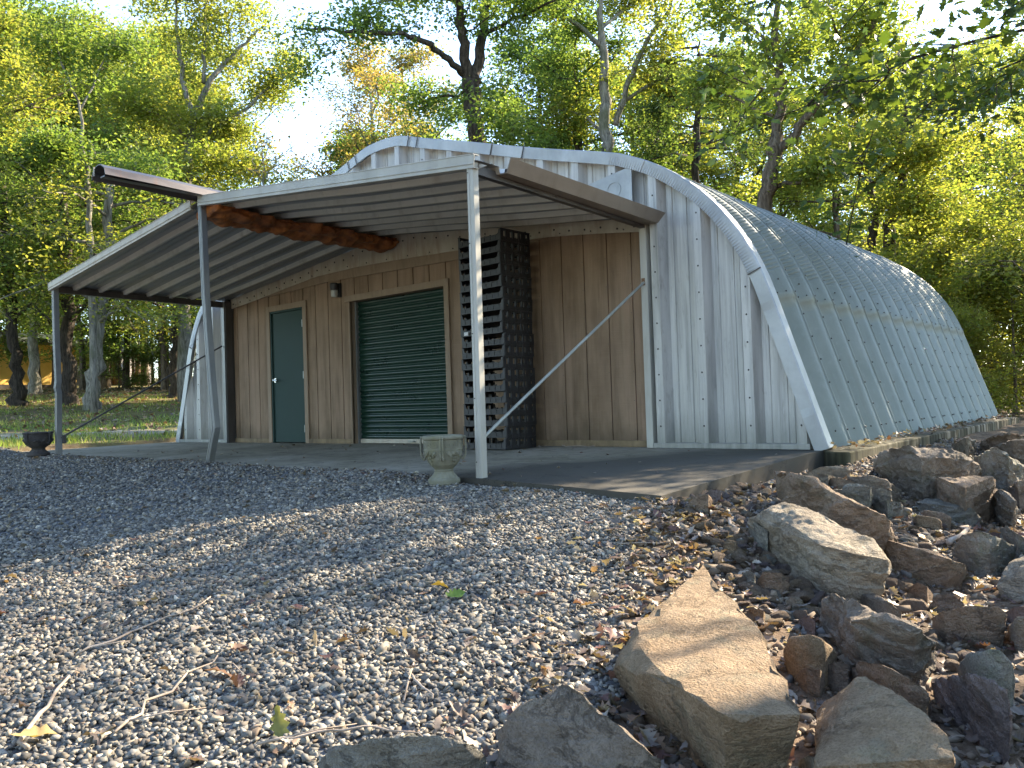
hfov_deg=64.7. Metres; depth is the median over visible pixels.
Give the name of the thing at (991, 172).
broadleaf tree
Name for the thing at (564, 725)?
rock
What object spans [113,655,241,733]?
twig
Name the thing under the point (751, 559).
cobble
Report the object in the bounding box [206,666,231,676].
fallen leaf
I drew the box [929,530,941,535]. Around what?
cobble
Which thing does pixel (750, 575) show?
rock
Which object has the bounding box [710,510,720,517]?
cobble
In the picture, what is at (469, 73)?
oak tree
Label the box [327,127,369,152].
broadleaf tree
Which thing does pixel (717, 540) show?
cobble
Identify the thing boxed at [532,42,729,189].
broadleaf tree
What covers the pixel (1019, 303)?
leafy bush
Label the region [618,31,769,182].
tree
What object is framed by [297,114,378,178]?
broadleaf tree
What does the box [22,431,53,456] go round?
stone urn
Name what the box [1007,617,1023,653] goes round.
rock
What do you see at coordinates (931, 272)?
leafy bush
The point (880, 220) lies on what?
broadleaf tree
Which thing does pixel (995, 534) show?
rock
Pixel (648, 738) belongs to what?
fallen leaves
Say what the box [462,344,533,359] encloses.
plastic tray
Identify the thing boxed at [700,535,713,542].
cobble
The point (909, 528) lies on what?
cobble
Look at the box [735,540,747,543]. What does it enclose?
cobble
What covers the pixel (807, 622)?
rock
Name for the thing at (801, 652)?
rock
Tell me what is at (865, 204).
broadleaf tree
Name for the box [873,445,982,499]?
rock
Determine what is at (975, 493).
rock
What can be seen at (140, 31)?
broadleaf tree
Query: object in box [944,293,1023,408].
leafy bush
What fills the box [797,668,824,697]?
rock
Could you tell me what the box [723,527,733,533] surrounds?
cobble
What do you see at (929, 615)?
cobble
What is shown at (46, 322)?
broadleaf tree
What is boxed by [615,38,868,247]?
broadleaf tree
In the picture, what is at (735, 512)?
cobble
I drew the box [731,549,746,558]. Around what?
cobble
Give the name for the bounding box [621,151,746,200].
broadleaf tree
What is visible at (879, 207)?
young tree
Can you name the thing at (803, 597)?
cobble
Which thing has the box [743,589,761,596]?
cobble
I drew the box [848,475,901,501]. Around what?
rock
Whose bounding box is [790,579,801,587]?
cobble
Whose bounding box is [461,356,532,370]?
plastic tray
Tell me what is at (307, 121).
sky
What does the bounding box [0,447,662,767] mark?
gravel
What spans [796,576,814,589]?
cobble
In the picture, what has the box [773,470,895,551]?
rock
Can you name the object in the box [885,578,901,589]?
cobble
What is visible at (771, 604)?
cobble
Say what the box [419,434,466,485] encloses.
stone urn
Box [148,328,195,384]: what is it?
leafy bush
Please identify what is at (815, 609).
cobble
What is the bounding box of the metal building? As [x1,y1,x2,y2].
[48,135,1018,477]
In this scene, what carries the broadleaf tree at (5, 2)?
on the ground at (966, 745)
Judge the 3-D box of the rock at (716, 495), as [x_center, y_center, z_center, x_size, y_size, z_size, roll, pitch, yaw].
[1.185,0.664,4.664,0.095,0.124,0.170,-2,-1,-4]
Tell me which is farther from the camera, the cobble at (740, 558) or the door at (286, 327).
the door at (286, 327)
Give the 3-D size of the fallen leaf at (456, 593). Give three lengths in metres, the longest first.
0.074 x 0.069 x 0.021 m
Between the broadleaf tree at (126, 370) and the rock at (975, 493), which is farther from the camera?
the broadleaf tree at (126, 370)
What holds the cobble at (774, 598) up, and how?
on the ground at (966, 745)
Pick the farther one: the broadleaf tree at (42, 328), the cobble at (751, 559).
the broadleaf tree at (42, 328)
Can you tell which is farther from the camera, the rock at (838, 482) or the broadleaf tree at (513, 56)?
the broadleaf tree at (513, 56)
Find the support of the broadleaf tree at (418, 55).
on the ground at (966, 745)
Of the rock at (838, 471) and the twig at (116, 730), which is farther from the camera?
the rock at (838, 471)
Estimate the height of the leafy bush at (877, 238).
7.218 m
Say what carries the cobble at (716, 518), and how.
on the ground at (966, 745)
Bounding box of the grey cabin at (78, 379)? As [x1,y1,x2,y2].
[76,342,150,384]
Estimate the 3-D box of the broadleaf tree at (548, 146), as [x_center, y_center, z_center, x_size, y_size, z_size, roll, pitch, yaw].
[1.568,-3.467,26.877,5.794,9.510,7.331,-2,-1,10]
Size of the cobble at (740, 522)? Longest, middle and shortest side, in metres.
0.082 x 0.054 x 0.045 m
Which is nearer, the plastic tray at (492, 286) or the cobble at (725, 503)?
the cobble at (725, 503)
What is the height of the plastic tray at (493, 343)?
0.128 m
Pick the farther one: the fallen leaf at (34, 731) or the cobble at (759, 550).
the cobble at (759, 550)
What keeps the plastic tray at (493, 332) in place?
on the plastic tray at (493, 343)
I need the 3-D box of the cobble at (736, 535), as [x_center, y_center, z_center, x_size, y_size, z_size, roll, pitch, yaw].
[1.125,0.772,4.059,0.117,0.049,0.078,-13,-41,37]
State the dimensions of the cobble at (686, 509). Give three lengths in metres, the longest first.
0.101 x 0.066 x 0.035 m
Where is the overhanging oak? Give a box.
[655,0,1023,257]
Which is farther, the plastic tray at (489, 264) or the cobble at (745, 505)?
the plastic tray at (489, 264)
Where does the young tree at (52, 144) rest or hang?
on the ground at (966, 745)
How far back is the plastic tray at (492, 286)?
9.00 m
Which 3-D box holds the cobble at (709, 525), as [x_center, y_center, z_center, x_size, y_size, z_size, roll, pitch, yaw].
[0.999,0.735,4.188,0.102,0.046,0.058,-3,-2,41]
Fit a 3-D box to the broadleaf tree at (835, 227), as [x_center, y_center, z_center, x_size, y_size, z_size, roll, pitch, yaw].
[13.486,-6.190,32.787,11.140,14.245,10.003,-2,-1,8]
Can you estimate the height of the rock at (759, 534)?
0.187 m
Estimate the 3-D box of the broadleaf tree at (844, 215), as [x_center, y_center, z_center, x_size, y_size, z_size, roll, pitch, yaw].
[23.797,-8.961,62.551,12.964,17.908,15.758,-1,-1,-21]
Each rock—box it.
[318,735,486,767]
[495,683,660,767]
[613,565,799,767]
[689,494,712,513]
[705,489,722,501]
[723,540,738,553]
[742,570,755,584]
[747,502,891,603]
[748,522,769,550]
[748,608,764,621]
[757,572,789,597]
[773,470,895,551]
[783,634,836,690]
[785,596,802,610]
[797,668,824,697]
[798,615,815,635]
[798,756,814,767]
[802,473,834,486]
[808,466,852,478]
[813,676,954,767]
[819,593,938,687]
[828,662,851,693]
[830,477,854,488]
[833,483,872,508]
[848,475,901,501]
[851,661,930,716]
[860,593,901,618]
[872,488,892,505]
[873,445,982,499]
[873,500,908,521]
[884,540,968,589]
[909,583,932,603]
[913,515,941,530]
[916,498,980,526]
[920,510,950,529]
[929,593,963,612]
[931,606,1006,646]
[931,673,1012,764]
[934,476,997,522]
[952,532,1016,577]
[953,437,976,457]
[958,649,1015,713]
[972,447,1023,491]
[979,432,1023,451]
[989,439,1023,464]
[989,532,1000,537]
[993,489,1017,527]
[997,554,1023,600]
[1000,526,1023,558]
[1005,607,1023,623]
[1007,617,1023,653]
[1008,480,1023,511]
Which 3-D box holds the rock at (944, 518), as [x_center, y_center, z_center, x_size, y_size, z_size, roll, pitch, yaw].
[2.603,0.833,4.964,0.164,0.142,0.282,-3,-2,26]
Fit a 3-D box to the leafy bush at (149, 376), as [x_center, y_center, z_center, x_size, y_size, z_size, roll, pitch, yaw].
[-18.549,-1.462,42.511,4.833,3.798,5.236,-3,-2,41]
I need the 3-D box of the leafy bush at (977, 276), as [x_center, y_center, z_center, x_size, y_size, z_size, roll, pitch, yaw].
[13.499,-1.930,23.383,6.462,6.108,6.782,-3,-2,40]
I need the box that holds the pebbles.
[608,438,1023,767]
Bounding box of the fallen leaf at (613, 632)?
[604,626,624,643]
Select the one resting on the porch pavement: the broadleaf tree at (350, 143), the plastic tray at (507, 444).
the plastic tray at (507, 444)
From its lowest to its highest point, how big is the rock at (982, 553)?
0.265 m
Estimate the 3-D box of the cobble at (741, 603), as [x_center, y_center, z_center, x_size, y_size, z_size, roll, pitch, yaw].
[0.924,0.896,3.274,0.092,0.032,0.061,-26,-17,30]
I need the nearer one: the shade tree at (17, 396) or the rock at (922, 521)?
the rock at (922, 521)
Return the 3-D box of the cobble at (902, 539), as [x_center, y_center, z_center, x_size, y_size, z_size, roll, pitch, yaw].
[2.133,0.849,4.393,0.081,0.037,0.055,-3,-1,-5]
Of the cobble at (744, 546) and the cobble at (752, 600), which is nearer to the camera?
the cobble at (752, 600)
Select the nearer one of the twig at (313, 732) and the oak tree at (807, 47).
the twig at (313, 732)
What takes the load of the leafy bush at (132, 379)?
on the ground at (966, 745)
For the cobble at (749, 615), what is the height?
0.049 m
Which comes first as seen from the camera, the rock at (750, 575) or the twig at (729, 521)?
the rock at (750, 575)
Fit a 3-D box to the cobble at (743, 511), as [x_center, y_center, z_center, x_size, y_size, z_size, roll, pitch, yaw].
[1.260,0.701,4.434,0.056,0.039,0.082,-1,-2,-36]
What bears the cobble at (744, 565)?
on the ground at (966, 745)
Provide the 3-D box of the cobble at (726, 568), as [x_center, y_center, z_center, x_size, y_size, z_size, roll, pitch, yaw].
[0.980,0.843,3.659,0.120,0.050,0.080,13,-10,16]
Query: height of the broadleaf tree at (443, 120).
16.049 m
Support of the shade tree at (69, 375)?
on the ground at (966, 745)
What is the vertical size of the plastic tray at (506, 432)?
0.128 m
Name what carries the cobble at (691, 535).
on the ground at (966, 745)
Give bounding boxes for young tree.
[0,0,203,412]
[760,0,996,253]
[787,0,1023,256]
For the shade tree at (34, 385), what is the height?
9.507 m
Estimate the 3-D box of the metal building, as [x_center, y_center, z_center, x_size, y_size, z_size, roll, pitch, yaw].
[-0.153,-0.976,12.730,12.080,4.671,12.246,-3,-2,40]
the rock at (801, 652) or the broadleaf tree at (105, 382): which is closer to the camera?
the rock at (801, 652)
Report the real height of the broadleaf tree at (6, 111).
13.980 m
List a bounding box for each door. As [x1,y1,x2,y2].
[270,307,305,442]
[354,288,447,443]
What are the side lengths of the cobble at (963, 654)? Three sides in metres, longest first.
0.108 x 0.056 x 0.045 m
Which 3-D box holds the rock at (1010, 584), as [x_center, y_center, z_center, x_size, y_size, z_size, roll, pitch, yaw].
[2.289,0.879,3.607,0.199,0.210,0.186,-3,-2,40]
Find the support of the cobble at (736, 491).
on the ground at (966, 745)
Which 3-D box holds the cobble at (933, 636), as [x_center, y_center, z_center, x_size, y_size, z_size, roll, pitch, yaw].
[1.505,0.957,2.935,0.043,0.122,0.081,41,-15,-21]
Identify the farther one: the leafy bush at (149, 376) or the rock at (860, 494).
the leafy bush at (149, 376)
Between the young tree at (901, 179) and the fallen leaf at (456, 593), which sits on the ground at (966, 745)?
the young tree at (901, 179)
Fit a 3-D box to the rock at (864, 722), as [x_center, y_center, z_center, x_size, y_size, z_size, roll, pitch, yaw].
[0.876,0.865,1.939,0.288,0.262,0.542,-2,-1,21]
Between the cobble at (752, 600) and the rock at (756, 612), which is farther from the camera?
the cobble at (752, 600)
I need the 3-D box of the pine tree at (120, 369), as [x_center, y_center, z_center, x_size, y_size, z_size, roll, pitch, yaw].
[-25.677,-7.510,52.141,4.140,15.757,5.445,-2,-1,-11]
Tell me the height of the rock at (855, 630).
0.306 m
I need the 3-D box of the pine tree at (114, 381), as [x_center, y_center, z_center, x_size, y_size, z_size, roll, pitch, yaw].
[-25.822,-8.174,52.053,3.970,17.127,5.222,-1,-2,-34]
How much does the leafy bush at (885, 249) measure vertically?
4.997 m
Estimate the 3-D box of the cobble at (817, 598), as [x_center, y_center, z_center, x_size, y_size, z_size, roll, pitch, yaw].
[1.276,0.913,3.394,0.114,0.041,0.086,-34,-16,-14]
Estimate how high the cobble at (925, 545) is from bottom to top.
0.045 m
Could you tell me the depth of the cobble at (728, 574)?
3.58 m
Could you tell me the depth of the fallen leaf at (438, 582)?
3.57 m
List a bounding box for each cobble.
[683,507,696,511]
[688,533,700,537]
[694,522,703,528]
[696,544,706,549]
[699,521,714,529]
[699,548,709,551]
[699,551,711,556]
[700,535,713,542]
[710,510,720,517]
[710,538,723,546]
[712,516,721,519]
[712,552,727,564]
[716,564,739,574]
[719,500,731,506]
[721,491,729,498]
[722,587,733,593]
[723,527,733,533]
[725,573,732,580]
[727,488,741,494]
[727,532,748,540]
[729,485,740,489]
[729,511,740,514]
[731,498,741,504]
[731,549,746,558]
[733,574,756,586]
[734,554,748,563]
[735,482,744,489]
[735,509,747,514]
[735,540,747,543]
[736,514,747,522]
[736,519,745,526]
[737,544,749,549]
[737,601,750,605]
[738,581,765,595]
[740,563,748,568]
[741,504,755,511]
[742,604,757,607]
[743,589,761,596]
[745,504,755,510]
[745,512,754,516]
[745,597,759,602]
[745,612,760,626]
[748,483,761,490]
[748,537,753,542]
[749,557,758,563]
[751,546,763,555]
[756,565,763,571]
[758,556,768,560]
[758,604,769,610]
[759,562,770,567]
[760,556,776,564]
[761,488,771,495]
[762,601,776,607]
[764,589,770,601]
[764,608,774,613]
[767,618,782,627]
[768,594,779,602]
[769,611,788,620]
[778,569,790,574]
[779,564,790,570]
[787,592,810,601]
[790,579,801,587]
[793,610,808,618]
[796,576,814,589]
[808,591,825,605]
[809,607,820,615]
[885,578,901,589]
[898,537,910,541]
[898,583,913,592]
[898,598,929,611]
[901,578,912,583]
[902,542,917,546]
[904,593,914,597]
[906,525,919,530]
[910,529,919,535]
[918,542,931,549]
[919,527,927,532]
[920,622,927,627]
[921,610,932,621]
[921,627,930,635]
[922,535,934,541]
[927,629,938,639]
[927,633,937,647]
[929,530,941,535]
[932,540,945,546]
[935,644,945,650]
[935,662,943,674]
[936,651,948,659]
[943,541,955,548]
[943,659,959,671]
[956,649,965,661]
[961,651,970,658]
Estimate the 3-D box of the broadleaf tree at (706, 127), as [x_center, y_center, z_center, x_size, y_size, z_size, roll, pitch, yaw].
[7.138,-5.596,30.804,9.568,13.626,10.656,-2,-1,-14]
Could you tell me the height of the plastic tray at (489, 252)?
0.128 m
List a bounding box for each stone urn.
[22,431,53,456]
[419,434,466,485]
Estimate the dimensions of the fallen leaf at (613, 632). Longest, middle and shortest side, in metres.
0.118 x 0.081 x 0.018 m
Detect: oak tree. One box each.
[256,0,608,147]
[648,0,952,212]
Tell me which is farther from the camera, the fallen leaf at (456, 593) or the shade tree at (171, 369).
the shade tree at (171, 369)
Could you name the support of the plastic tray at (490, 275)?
on the plastic tray at (492, 286)
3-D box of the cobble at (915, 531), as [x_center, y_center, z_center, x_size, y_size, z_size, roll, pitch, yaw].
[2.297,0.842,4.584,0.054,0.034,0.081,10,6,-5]
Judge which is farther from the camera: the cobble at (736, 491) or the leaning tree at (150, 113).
the leaning tree at (150, 113)
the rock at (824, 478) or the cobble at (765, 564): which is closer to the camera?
the cobble at (765, 564)
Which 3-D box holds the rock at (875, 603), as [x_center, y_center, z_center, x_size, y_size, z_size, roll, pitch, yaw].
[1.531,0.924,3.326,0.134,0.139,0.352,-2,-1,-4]
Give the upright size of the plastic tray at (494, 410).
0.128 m
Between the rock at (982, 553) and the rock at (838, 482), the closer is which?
the rock at (982, 553)
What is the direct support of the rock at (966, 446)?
on the ground at (966, 745)
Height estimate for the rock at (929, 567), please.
0.236 m
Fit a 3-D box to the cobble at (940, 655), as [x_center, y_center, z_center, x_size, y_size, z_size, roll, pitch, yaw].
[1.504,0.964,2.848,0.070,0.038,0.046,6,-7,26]
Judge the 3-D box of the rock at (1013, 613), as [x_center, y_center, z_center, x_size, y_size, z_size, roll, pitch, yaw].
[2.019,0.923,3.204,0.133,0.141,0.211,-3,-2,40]
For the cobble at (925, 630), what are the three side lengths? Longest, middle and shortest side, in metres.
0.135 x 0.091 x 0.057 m
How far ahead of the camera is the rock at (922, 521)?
4.72 m
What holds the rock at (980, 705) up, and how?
on the ground at (966, 745)
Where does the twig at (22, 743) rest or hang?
on the gravel
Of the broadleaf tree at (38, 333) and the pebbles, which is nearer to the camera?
the pebbles
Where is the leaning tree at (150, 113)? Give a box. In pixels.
[67,0,330,401]
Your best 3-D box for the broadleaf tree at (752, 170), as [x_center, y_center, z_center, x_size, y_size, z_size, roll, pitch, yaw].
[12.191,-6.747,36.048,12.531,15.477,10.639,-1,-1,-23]
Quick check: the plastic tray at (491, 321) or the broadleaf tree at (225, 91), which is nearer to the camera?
the plastic tray at (491, 321)
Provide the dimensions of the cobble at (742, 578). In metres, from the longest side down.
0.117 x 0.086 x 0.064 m
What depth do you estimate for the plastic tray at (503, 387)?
8.95 m
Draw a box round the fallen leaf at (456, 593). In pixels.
[445,588,465,596]
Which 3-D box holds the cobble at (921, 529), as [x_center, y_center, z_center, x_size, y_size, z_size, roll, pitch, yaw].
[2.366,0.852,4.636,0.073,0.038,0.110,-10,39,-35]
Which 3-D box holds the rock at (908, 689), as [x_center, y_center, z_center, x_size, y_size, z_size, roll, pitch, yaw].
[1.137,0.902,2.394,0.168,0.211,0.462,-2,-1,-5]
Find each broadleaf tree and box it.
[0,0,98,296]
[0,0,121,382]
[0,1,132,387]
[0,1,142,389]
[0,31,101,363]
[0,74,38,162]
[0,74,171,389]
[0,179,113,368]
[0,185,60,225]
[0,321,130,334]
[1,0,220,387]
[8,28,215,388]
[9,65,133,356]
[15,0,304,376]
[20,306,88,333]
[22,55,273,389]
[41,4,258,385]
[72,100,271,361]
[83,88,316,326]
[271,29,441,179]
[272,37,459,180]
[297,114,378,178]
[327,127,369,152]
[333,15,730,183]
[350,98,496,149]
[460,2,707,172]
[521,126,578,149]
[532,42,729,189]
[590,141,625,152]
[599,57,790,207]
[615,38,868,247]
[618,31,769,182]
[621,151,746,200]
[673,59,900,244]
[718,56,1012,250]
[776,152,871,241]
[786,43,1023,243]
[790,133,999,241]
[826,129,984,243]
[838,20,1023,226]
[885,131,1022,365]
[903,97,1023,222]
[910,0,1023,313]
[922,36,1023,225]
[942,27,1023,280]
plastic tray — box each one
[458,228,529,249]
[458,239,529,260]
[458,251,529,271]
[459,262,530,282]
[459,286,531,305]
[460,274,531,294]
[460,297,532,316]
[460,309,531,327]
[460,321,531,338]
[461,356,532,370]
[462,332,533,348]
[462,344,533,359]
[463,367,534,381]
[463,379,534,392]
[463,402,535,414]
[463,424,535,437]
[464,390,535,403]
[464,413,536,425]
[464,436,535,449]
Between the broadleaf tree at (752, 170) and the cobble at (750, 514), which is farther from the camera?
the broadleaf tree at (752, 170)
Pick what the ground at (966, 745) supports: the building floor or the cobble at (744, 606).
the cobble at (744, 606)
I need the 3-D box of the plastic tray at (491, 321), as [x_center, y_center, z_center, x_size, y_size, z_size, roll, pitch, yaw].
[-0.180,-0.739,9.194,0.689,0.128,0.494,-3,-2,44]
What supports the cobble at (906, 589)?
on the ground at (966, 745)
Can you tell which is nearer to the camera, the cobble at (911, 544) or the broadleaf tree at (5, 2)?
the cobble at (911, 544)
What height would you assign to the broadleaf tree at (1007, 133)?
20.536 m
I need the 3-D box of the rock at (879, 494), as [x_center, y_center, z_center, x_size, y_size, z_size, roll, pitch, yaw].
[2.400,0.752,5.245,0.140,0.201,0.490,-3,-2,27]
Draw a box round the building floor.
[291,442,411,443]
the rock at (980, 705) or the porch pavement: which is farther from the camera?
the porch pavement
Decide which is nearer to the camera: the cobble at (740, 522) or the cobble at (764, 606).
the cobble at (764, 606)
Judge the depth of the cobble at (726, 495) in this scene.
4.74 m
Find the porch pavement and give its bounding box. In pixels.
[25,442,832,503]
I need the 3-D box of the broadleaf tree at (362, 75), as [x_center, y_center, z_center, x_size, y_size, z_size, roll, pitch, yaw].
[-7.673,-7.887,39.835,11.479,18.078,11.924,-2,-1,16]
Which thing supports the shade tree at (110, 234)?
on the ground at (966, 745)
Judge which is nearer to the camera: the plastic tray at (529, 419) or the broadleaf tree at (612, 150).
the plastic tray at (529, 419)
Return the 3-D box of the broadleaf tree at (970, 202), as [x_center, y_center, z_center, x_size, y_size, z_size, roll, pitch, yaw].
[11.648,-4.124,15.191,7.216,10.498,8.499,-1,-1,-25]
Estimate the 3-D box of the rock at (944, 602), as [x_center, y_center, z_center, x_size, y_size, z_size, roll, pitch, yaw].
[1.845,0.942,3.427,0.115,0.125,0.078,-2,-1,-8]
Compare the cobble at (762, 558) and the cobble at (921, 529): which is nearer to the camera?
the cobble at (762, 558)
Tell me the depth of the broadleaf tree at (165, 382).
36.44 m
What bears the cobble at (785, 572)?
on the ground at (966, 745)
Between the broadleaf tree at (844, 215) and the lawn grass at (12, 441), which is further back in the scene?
the broadleaf tree at (844, 215)
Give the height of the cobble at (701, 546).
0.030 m
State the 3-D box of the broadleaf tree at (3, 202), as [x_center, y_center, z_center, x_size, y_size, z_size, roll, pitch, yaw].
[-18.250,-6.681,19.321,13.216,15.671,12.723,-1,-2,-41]
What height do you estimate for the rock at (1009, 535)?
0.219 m
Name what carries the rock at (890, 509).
on the ground at (966, 745)
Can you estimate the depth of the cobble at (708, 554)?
3.81 m
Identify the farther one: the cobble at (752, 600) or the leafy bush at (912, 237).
the leafy bush at (912, 237)
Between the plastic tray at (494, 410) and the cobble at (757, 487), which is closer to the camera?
the cobble at (757, 487)
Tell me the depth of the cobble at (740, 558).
3.78 m
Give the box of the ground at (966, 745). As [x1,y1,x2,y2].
[0,369,1023,767]
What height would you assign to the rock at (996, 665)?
0.263 m
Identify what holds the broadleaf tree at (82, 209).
on the ground at (966, 745)
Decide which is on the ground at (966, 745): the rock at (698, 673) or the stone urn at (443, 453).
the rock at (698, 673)
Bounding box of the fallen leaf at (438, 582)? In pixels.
[431,580,447,587]
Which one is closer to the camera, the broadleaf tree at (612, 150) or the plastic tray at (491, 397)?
the plastic tray at (491, 397)
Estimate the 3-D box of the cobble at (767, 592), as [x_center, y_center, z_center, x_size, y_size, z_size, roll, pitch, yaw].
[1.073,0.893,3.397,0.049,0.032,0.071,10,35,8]
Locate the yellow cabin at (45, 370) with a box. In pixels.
[0,331,88,388]
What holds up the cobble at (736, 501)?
on the ground at (966, 745)
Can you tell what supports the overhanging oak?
on the ground at (966, 745)
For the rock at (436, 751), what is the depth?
1.98 m
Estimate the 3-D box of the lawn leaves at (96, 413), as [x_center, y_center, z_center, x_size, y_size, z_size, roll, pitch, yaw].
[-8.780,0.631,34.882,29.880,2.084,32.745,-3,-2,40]
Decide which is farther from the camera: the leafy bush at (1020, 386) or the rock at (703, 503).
the leafy bush at (1020, 386)
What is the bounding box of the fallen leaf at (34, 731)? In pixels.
[11,724,56,736]
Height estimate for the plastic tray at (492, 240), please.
0.128 m
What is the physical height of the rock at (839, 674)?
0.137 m
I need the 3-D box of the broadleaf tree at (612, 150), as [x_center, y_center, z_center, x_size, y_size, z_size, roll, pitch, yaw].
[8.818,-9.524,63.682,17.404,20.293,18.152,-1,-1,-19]
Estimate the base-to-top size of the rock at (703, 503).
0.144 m
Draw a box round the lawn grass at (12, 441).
[0,390,180,448]
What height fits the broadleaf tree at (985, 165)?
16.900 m
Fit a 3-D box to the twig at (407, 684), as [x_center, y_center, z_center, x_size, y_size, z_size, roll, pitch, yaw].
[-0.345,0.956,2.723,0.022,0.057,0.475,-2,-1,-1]
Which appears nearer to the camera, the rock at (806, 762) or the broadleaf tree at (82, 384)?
the rock at (806, 762)
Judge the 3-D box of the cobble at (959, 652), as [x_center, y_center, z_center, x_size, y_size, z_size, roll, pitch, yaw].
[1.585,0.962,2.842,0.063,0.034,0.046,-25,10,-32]
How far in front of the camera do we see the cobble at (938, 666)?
2.73 m
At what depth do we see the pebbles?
3.58 m
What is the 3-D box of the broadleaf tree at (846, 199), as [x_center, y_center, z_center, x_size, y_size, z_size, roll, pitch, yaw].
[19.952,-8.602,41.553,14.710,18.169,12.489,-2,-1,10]
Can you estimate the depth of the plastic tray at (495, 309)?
9.00 m
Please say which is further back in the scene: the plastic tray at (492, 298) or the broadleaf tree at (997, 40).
the broadleaf tree at (997, 40)
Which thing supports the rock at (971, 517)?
on the ground at (966, 745)
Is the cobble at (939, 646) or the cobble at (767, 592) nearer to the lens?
the cobble at (939, 646)
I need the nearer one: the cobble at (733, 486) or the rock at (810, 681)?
the rock at (810, 681)
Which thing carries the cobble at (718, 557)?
on the ground at (966, 745)
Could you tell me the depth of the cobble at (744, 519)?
4.28 m
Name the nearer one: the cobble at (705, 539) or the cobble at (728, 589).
the cobble at (728, 589)
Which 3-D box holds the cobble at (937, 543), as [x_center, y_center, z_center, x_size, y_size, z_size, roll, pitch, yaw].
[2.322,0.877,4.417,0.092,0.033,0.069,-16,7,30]
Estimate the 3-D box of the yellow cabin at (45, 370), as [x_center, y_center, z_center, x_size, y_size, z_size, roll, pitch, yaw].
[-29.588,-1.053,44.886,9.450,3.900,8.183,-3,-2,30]
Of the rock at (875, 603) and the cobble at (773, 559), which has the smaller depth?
the rock at (875, 603)
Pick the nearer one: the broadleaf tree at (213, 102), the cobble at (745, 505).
the cobble at (745, 505)
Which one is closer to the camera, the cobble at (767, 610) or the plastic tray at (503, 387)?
the cobble at (767, 610)
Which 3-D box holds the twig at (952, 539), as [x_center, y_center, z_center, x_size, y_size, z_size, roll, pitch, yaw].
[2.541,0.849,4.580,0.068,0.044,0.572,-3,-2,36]
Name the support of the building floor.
on the metal building
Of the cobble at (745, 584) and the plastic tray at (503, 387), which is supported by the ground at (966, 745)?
the cobble at (745, 584)
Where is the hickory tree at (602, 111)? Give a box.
[504,0,733,151]
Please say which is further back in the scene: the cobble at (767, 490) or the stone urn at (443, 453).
the stone urn at (443, 453)
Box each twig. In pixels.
[16,675,69,748]
[75,596,228,654]
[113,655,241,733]
[257,723,421,744]
[403,639,418,701]
[411,673,433,698]
[618,541,679,544]
[727,517,741,538]
[946,525,969,544]
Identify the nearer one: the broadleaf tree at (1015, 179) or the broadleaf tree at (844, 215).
the broadleaf tree at (1015, 179)
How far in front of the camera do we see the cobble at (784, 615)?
3.13 m
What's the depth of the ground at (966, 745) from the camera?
3.54 m
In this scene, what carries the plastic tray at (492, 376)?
on the plastic tray at (503, 387)
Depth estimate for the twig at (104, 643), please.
3.30 m
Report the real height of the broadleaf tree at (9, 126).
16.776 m
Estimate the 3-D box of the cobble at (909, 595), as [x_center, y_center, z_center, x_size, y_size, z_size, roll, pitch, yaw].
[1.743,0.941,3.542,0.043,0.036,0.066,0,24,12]
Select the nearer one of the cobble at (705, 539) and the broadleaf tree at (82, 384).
the cobble at (705, 539)
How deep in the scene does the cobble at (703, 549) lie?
3.89 m
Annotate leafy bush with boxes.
[77,318,158,388]
[106,323,193,386]
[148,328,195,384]
[842,210,1000,287]
[852,237,932,284]
[862,201,1023,401]
[873,236,1015,363]
[895,202,1023,411]
[929,221,1023,416]
[942,210,1023,404]
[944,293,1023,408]
[959,227,1023,411]
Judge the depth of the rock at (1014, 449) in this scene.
7.48 m
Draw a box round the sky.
[0,0,1023,377]
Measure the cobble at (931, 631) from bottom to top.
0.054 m
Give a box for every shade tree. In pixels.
[0,132,241,410]
[0,160,198,405]
[0,174,133,406]
[0,175,135,393]
[46,192,200,397]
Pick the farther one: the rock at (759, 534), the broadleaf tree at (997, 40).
the broadleaf tree at (997, 40)
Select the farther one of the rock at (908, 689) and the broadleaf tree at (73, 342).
the broadleaf tree at (73, 342)
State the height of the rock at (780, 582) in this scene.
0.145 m
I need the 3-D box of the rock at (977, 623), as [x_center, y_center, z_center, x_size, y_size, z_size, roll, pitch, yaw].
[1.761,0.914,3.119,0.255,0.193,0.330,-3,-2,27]
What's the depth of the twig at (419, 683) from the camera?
2.56 m
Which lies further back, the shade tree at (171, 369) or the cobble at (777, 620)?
the shade tree at (171, 369)
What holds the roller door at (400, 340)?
in the metal building
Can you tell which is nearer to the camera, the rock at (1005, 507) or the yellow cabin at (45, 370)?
the rock at (1005, 507)
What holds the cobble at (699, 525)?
on the ground at (966, 745)
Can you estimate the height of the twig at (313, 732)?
0.028 m
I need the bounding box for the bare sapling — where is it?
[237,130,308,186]
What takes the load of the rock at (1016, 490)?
on the ground at (966, 745)
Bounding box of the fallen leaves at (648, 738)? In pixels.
[0,412,1023,767]
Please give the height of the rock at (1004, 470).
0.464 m
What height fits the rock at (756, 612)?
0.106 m
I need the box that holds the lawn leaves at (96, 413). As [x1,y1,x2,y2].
[0,386,180,438]
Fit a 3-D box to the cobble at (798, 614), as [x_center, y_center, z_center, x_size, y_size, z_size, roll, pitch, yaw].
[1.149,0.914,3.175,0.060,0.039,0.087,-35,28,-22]
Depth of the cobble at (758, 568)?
3.72 m

